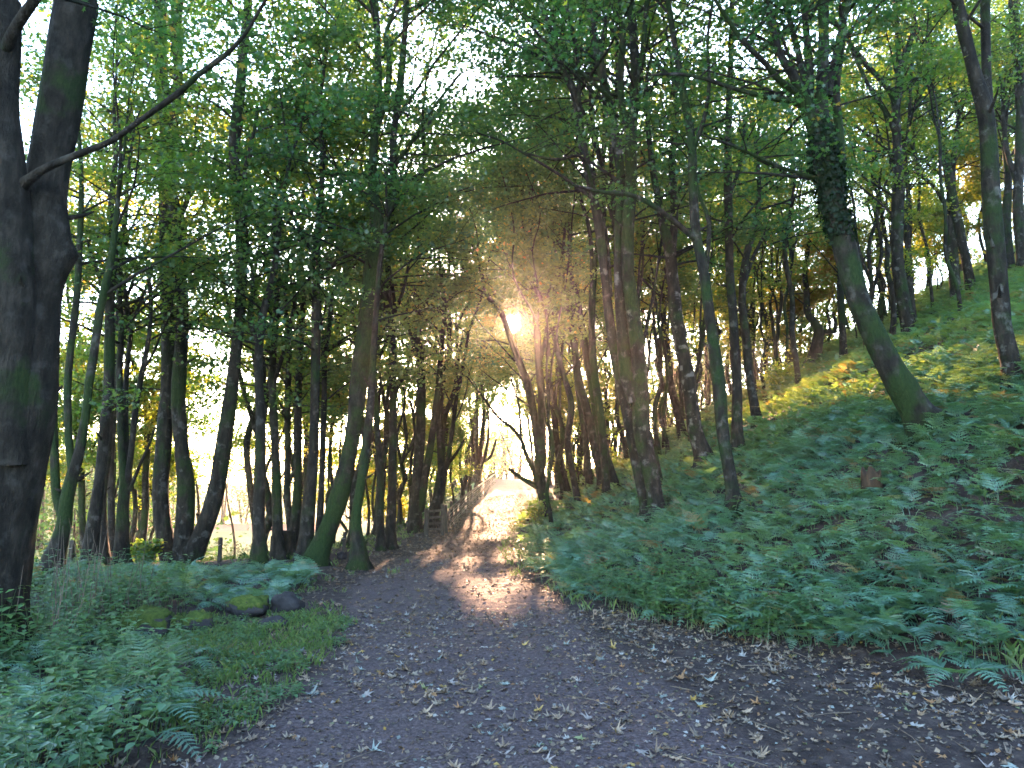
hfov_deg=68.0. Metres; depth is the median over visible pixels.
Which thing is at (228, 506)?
broadleaf tree
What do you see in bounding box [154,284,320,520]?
broadleaf tree
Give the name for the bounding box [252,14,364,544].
broadleaf tree
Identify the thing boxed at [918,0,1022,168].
broadleaf tree
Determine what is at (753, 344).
broadleaf tree
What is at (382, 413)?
broadleaf tree
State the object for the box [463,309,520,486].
broadleaf tree
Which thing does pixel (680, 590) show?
bramble patch
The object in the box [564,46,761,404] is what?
broadleaf tree
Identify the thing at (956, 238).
broadleaf tree
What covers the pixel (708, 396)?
broadleaf tree
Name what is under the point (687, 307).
broadleaf tree
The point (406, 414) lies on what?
broadleaf tree
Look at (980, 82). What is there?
broadleaf tree
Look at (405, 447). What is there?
broadleaf tree
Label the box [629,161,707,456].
broadleaf tree
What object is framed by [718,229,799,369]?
broadleaf tree
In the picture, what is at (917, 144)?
broadleaf tree
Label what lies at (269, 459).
broadleaf tree
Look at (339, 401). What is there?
broadleaf tree
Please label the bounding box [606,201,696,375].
broadleaf tree
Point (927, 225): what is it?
broadleaf tree
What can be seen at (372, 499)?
broadleaf tree
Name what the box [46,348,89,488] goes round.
broadleaf tree
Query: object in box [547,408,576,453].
broadleaf tree
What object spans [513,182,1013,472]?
distant wood
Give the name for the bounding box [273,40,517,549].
broadleaf tree
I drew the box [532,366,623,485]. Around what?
broadleaf tree
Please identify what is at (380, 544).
broadleaf tree
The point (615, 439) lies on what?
broadleaf tree
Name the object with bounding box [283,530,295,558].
tree stump
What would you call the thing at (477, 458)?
broadleaf tree
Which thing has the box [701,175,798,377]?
broadleaf tree
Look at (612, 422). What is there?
broadleaf tree
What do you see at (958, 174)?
broadleaf tree
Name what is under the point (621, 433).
broadleaf tree
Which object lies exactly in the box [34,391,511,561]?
distant wood
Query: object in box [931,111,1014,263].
broadleaf tree
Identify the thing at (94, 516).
broadleaf tree
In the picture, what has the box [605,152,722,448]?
broadleaf tree
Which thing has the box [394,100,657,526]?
broadleaf tree
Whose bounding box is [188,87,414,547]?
broadleaf tree
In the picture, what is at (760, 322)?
broadleaf tree
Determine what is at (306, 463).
broadleaf tree
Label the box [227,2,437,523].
broadleaf tree
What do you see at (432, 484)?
broadleaf tree
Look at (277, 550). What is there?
broadleaf tree
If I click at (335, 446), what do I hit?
broadleaf tree
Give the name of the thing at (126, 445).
broadleaf tree
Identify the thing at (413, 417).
broadleaf tree
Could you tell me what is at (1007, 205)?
broadleaf tree
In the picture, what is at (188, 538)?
broadleaf tree
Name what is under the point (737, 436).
broadleaf tree
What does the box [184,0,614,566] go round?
broadleaf tree
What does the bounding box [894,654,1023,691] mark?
fern plant
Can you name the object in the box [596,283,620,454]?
broadleaf tree
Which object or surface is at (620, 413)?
broadleaf tree
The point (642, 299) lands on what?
broadleaf tree
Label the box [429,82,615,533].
broadleaf tree
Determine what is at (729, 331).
broadleaf tree
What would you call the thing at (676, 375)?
broadleaf tree
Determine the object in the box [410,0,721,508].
broadleaf tree
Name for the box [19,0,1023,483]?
sky
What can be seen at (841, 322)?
broadleaf tree
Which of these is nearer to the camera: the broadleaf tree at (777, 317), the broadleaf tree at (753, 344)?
the broadleaf tree at (777, 317)
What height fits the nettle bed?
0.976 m
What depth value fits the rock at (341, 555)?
16.84 m
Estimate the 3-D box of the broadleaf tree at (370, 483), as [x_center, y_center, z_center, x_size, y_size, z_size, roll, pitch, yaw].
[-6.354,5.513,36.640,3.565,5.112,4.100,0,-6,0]
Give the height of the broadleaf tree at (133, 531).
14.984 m
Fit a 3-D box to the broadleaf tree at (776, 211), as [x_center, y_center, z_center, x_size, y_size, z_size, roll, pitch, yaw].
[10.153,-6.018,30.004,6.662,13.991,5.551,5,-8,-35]
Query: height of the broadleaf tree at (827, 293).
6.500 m
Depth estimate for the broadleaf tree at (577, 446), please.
40.42 m
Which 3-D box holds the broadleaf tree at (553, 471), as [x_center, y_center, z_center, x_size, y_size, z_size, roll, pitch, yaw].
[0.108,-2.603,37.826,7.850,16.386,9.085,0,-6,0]
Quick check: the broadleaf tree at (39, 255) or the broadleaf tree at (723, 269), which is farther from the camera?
the broadleaf tree at (723, 269)
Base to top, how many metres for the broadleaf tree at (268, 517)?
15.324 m
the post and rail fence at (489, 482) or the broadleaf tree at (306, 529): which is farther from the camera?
the post and rail fence at (489, 482)
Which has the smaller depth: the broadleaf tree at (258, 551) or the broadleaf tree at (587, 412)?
the broadleaf tree at (258, 551)
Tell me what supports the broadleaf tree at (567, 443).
on the ground at (850, 725)
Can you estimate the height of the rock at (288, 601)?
0.379 m
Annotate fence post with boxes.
[68,540,74,562]
[217,537,222,561]
[342,531,346,551]
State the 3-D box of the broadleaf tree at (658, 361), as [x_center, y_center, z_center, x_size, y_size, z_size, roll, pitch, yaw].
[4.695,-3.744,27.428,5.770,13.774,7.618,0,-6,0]
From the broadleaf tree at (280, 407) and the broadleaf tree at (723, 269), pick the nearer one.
the broadleaf tree at (280, 407)
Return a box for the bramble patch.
[512,257,1023,663]
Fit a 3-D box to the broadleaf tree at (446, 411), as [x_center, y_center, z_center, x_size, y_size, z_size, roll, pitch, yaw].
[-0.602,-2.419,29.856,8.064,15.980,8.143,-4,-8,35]
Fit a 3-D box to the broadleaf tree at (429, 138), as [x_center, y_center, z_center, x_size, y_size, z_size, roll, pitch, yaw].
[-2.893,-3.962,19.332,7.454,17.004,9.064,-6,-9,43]
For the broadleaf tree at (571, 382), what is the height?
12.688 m
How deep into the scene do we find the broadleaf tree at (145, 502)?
22.28 m
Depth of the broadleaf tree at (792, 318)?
24.24 m
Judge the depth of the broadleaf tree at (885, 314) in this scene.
32.59 m
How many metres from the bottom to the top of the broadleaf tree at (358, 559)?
9.769 m
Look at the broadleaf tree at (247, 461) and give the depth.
22.86 m
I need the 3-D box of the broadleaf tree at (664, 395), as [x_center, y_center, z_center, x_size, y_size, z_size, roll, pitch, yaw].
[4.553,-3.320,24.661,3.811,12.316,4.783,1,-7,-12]
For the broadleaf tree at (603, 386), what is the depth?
42.79 m
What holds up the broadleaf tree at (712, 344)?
on the ground at (850, 725)
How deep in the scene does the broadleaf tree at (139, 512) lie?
28.18 m
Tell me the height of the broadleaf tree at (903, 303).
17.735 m
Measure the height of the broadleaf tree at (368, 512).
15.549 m
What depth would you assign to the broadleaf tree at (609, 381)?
46.05 m
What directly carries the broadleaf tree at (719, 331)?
on the ground at (850, 725)
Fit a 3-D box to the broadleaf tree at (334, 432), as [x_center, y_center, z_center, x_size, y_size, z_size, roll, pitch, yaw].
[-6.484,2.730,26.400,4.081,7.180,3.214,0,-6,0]
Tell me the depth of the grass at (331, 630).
7.41 m
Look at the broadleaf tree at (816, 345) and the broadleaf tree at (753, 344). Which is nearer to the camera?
the broadleaf tree at (816, 345)
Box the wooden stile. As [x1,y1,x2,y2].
[424,504,444,536]
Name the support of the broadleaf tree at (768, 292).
on the ground at (850, 725)
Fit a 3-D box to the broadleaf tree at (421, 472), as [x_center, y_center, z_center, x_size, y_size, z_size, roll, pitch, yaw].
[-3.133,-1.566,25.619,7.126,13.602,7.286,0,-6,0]
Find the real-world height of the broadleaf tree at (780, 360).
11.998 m
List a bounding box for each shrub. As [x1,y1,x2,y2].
[130,538,165,564]
[522,493,547,529]
[565,465,582,480]
[758,349,808,393]
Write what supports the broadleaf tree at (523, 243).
on the ground at (850, 725)
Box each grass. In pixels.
[15,516,1023,767]
[35,481,473,560]
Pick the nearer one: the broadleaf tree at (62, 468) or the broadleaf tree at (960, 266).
the broadleaf tree at (62, 468)
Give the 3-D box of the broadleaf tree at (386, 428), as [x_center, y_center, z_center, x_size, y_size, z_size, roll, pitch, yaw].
[-2.950,-2.564,26.405,9.321,16.064,9.290,0,-6,0]
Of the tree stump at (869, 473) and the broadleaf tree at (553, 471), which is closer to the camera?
the tree stump at (869, 473)
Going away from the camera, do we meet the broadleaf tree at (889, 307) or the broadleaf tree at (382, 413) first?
the broadleaf tree at (382, 413)
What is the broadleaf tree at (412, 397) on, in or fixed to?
on the ground at (850, 725)
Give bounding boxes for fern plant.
[788,576,852,605]
[851,591,944,624]
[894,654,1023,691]
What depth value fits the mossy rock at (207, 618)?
8.48 m
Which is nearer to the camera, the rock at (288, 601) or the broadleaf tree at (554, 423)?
the rock at (288, 601)
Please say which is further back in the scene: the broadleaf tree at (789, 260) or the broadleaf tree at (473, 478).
the broadleaf tree at (473, 478)
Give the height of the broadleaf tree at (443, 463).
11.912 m
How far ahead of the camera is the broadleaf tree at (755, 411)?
19.56 m
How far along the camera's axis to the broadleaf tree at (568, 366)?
42.03 m
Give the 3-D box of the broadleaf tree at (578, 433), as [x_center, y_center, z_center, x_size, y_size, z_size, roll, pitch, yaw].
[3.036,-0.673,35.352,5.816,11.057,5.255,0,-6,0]
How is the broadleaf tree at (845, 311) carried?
on the ground at (850, 725)
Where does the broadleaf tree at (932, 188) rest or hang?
on the ground at (850, 725)
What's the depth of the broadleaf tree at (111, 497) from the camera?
16.93 m
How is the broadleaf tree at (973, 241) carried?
on the ground at (850, 725)
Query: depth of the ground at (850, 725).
6.45 m
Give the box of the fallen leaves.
[12,315,1023,767]
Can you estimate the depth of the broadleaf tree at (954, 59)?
20.85 m
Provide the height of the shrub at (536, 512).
1.282 m
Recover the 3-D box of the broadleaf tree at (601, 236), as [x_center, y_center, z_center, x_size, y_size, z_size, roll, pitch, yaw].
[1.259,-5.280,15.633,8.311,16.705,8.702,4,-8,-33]
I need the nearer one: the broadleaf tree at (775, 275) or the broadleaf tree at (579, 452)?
the broadleaf tree at (579, 452)
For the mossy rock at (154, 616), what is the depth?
8.13 m
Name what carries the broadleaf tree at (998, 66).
on the ground at (850, 725)
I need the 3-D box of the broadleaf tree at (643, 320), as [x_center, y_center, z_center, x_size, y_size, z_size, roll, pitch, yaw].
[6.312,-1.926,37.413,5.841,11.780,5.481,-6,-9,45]
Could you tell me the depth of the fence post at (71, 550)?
14.83 m
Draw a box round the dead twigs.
[54,446,1004,767]
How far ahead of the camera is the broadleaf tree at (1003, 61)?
26.07 m
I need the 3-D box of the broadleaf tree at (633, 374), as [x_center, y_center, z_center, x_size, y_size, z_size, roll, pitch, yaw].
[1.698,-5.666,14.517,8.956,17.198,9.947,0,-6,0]
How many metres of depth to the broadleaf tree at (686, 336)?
43.78 m
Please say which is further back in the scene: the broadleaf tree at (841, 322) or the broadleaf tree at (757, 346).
the broadleaf tree at (757, 346)
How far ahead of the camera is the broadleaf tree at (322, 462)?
17.93 m
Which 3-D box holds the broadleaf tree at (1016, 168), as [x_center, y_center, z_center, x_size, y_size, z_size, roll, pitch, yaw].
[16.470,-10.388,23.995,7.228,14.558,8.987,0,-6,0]
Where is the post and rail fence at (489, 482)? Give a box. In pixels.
[445,471,495,532]
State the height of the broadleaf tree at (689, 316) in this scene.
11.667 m
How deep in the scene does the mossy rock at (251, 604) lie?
9.33 m
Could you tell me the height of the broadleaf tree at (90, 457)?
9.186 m
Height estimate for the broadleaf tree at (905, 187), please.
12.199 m
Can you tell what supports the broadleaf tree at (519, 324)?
on the ground at (850, 725)
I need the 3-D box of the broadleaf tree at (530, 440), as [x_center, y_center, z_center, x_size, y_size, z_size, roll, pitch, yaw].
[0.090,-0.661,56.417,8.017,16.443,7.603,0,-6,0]
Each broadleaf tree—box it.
[0,0,351,670]
[19,0,307,588]
[20,0,395,565]
[20,42,260,540]
[20,85,152,549]
[21,0,283,569]
[26,79,337,570]
[32,78,268,555]
[46,347,103,480]
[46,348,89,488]
[57,273,216,495]
[58,226,102,438]
[65,161,159,550]
[70,112,241,565]
[72,260,252,556]
[79,40,417,559]
[92,0,430,566]
[102,0,363,551]
[115,378,219,559]
[137,95,359,529]
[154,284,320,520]
[170,0,431,562]
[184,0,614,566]
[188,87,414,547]
[188,341,247,558]
[195,182,433,532]
[204,203,358,472]
[205,296,303,555]
[212,302,343,500]
[222,95,495,570]
[223,0,575,547]
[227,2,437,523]
[228,288,347,487]
[241,178,464,550]
[248,251,370,518]
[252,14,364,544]
[266,378,375,497]
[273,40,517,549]
[278,202,365,492]
[287,49,534,536]
[293,298,398,506]
[298,77,429,524]
[302,346,383,542]
[322,302,446,530]
[324,143,520,533]
[330,146,420,535]
[346,237,447,499]
[355,447,408,524]
[360,398,426,506]
[378,250,492,524]
[380,320,440,486]
[381,282,450,524]
[381,284,478,521]
[382,210,521,527]
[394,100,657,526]
[399,246,490,504]
[401,0,805,519]
[404,132,582,500]
[404,412,463,502]
[407,153,511,503]
[409,0,760,522]
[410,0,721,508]
[413,0,759,484]
[413,356,484,503]
[414,306,511,496]
[417,86,646,503]
[420,1,647,508]
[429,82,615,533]
[435,422,471,494]
[436,214,529,494]
[440,195,584,493]
[450,333,536,494]
[452,238,525,490]
[453,132,614,498]
[458,0,900,478]
[460,317,534,480]
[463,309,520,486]
[467,316,517,483]
[469,83,635,478]
[471,307,570,481]
[478,143,649,490]
[479,62,655,492]
[479,197,585,486]
[479,308,536,464]
[488,168,611,494]
[489,232,605,484]
[502,217,611,472]
[506,0,992,453]
[507,253,604,475]
[508,234,651,484]
[508,312,546,478]
[509,234,608,467]
[511,0,790,523]
[525,160,657,460]
[527,279,599,473]
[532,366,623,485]
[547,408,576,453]
[550,313,613,444]
[551,317,614,458]
[554,320,614,454]
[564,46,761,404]
[572,0,904,455]
[572,341,612,459]
[575,237,610,477]
[579,55,738,456]
[581,226,658,459]
[585,288,613,452]
[587,95,721,454]
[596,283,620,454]
[597,327,613,446]
[599,256,659,440]
[600,377,655,434]
[601,220,693,332]
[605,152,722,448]
[605,321,669,433]
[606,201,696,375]
[608,142,759,437]
[613,81,764,439]
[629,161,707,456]
[644,270,720,385]
[645,249,737,408]
[649,75,781,417]
[658,270,690,428]
[660,278,719,418]
[663,13,941,428]
[669,193,813,385]
[671,317,707,400]
[671,357,675,388]
[675,244,722,415]
[678,108,792,454]
[683,244,736,410]
[687,257,766,384]
[689,132,773,365]
[689,194,778,380]
[691,132,819,371]
[697,156,752,377]
[698,86,796,393]
[698,197,767,394]
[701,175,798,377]
[704,204,812,374]
[717,52,811,394]
[717,300,771,387]
[718,30,885,383]
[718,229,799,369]
[719,66,853,376]
[719,125,824,374]
[736,177,815,368]
[748,193,844,369]
[748,225,810,365]
[750,40,944,358]
[752,251,831,367]
[753,0,1023,343]
[754,98,861,363]
[755,194,798,373]
[763,2,974,348]
[783,159,854,330]
[791,216,887,337]
[793,209,874,314]
[794,29,952,323]
[798,38,953,343]
[809,0,1016,315]
[817,49,968,255]
[825,180,874,342]
[832,26,967,246]
[840,31,944,215]
[843,26,970,327]
[844,50,936,317]
[847,1,967,313]
[847,47,970,264]
[849,0,1023,395]
[853,0,1023,298]
[854,194,890,311]
[855,0,1023,270]
[855,80,968,317]
[862,84,942,178]
[862,168,945,289]
[873,243,926,297]
[876,85,965,287]
[883,161,977,288]
[903,186,978,288]
[904,193,972,289]
[905,6,1014,249]
[908,0,1023,261]
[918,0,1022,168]
[918,100,975,273]
[924,0,1021,107]
[926,0,1023,276]
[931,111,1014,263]
[933,106,1014,238]
[943,2,1023,93]
[950,16,1021,158]
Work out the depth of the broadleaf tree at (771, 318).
32.98 m
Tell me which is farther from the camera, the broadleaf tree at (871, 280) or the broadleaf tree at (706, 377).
the broadleaf tree at (706, 377)
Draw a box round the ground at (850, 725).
[0,289,1023,767]
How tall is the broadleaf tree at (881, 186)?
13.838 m
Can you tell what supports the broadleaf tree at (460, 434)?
on the ground at (850, 725)
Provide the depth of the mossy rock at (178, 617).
8.93 m
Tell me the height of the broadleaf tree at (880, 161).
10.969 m
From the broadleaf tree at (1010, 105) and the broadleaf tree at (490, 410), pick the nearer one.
the broadleaf tree at (1010, 105)
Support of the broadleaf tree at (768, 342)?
on the ground at (850, 725)
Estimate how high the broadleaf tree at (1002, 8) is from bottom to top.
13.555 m
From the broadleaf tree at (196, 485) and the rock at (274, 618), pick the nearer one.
the rock at (274, 618)
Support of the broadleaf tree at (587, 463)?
on the ground at (850, 725)
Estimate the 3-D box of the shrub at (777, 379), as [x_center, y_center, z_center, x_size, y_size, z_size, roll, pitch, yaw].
[9.689,-0.429,27.206,1.669,1.668,1.526,-5,-8,38]
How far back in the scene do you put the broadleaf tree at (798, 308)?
33.65 m
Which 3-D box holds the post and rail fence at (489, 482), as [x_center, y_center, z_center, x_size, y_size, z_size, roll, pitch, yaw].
[-1.757,5.794,40.695,0.300,2.282,32.457,0,-6,1]
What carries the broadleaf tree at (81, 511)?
on the ground at (850, 725)
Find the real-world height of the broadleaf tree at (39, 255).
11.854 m
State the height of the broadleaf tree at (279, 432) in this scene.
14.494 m
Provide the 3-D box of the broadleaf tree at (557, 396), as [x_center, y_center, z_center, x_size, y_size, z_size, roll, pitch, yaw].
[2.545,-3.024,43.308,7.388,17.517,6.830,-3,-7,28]
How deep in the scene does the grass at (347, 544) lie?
36.86 m
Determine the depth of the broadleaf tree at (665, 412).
42.63 m
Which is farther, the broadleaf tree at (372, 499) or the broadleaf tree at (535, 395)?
the broadleaf tree at (535, 395)
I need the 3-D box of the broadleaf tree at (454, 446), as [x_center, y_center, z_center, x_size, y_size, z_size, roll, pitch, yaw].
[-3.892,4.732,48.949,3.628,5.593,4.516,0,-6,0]
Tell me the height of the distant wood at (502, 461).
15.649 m
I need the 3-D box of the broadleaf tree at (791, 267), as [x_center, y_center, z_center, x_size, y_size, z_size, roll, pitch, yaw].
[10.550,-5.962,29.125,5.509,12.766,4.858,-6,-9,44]
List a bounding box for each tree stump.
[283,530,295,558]
[857,466,883,499]
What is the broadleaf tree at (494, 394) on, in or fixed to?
on the ground at (850, 725)
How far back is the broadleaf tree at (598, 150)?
18.16 m
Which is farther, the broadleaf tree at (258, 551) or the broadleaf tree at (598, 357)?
the broadleaf tree at (598, 357)
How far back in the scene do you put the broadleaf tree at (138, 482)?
26.86 m
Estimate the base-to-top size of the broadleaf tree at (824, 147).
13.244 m
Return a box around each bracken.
[0,554,326,767]
[508,242,1023,659]
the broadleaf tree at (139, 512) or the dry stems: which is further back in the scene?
the broadleaf tree at (139, 512)
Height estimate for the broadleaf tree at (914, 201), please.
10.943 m
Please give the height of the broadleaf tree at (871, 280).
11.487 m
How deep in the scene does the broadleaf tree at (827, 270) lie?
29.95 m
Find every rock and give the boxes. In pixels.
[104,604,172,640]
[170,615,182,626]
[181,609,213,632]
[226,594,268,619]
[258,615,287,628]
[271,591,304,613]
[337,551,346,558]
[516,530,531,541]
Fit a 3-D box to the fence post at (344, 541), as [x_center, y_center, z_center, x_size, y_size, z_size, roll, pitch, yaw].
[-3.843,3.746,17.335,0.104,0.742,0.089,0,-6,0]
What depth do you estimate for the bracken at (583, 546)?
10.51 m
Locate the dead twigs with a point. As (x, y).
(592, 684)
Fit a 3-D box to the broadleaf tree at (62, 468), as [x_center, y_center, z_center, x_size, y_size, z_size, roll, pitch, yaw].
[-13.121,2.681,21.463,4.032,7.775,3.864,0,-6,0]
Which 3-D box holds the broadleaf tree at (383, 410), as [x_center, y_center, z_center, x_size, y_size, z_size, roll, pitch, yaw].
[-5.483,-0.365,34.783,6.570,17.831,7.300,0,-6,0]
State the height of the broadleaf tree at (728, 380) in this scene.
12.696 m
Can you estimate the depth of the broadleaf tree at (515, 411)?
52.08 m
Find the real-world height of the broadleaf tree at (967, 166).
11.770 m
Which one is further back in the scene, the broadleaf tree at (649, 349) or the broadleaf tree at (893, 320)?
the broadleaf tree at (649, 349)
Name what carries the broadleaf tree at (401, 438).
on the ground at (850, 725)
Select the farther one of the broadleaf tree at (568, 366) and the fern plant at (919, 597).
the broadleaf tree at (568, 366)
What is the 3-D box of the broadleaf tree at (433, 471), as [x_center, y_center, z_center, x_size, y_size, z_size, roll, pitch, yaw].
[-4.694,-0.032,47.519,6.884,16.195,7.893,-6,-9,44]
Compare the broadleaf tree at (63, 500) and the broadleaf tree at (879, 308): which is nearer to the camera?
the broadleaf tree at (63, 500)
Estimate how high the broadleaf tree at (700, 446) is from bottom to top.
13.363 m
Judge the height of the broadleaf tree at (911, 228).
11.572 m
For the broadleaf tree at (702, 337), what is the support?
on the ground at (850, 725)
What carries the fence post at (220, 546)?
on the ground at (850, 725)
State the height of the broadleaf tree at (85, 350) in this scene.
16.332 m
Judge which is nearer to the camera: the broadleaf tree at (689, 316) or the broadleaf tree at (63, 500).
the broadleaf tree at (63, 500)
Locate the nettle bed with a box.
[0,543,354,767]
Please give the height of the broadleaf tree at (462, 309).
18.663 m
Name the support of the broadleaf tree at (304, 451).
on the ground at (850, 725)
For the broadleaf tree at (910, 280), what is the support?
on the ground at (850, 725)
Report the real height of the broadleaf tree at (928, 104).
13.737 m
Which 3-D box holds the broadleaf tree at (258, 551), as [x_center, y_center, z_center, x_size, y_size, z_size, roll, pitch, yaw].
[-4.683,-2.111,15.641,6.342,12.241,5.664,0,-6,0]
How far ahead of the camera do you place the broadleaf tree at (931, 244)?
33.10 m
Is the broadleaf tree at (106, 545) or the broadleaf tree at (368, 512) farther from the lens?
the broadleaf tree at (368, 512)
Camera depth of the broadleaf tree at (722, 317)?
29.51 m
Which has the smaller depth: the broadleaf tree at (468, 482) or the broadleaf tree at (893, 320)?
the broadleaf tree at (893, 320)
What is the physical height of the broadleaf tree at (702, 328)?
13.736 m
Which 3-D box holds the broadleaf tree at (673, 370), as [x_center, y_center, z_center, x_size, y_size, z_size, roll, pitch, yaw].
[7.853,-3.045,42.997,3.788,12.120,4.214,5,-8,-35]
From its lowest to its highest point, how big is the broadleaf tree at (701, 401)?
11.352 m
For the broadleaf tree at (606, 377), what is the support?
on the ground at (850, 725)
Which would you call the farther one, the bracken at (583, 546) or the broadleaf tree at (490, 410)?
the broadleaf tree at (490, 410)
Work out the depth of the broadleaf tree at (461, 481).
40.80 m
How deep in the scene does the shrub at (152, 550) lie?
15.26 m
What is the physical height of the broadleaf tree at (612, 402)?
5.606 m
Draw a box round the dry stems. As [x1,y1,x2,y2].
[15,516,159,654]
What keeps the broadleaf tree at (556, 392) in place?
on the ground at (850, 725)
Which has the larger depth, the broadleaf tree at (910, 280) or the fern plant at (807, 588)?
the broadleaf tree at (910, 280)
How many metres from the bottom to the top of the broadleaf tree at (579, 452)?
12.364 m
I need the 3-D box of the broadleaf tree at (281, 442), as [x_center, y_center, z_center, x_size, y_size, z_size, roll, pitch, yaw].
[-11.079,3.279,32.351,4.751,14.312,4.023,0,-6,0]
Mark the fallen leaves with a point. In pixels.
(432, 695)
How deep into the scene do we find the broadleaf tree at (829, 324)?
39.10 m
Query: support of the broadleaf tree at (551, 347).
on the ground at (850, 725)
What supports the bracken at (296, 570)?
on the ground at (850, 725)
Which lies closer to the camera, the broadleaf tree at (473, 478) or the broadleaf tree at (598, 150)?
the broadleaf tree at (598, 150)
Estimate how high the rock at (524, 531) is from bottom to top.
0.473 m
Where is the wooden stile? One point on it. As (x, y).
(427, 517)
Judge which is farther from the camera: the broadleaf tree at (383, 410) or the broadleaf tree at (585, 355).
the broadleaf tree at (383, 410)
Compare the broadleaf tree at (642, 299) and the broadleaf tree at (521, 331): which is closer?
the broadleaf tree at (642, 299)
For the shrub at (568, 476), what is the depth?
34.40 m
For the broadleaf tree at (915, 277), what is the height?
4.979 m
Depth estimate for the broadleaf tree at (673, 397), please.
30.09 m
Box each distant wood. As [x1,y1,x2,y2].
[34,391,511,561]
[402,397,615,516]
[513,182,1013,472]
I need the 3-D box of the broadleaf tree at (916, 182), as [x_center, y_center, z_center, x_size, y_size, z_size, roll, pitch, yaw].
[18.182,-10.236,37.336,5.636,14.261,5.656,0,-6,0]

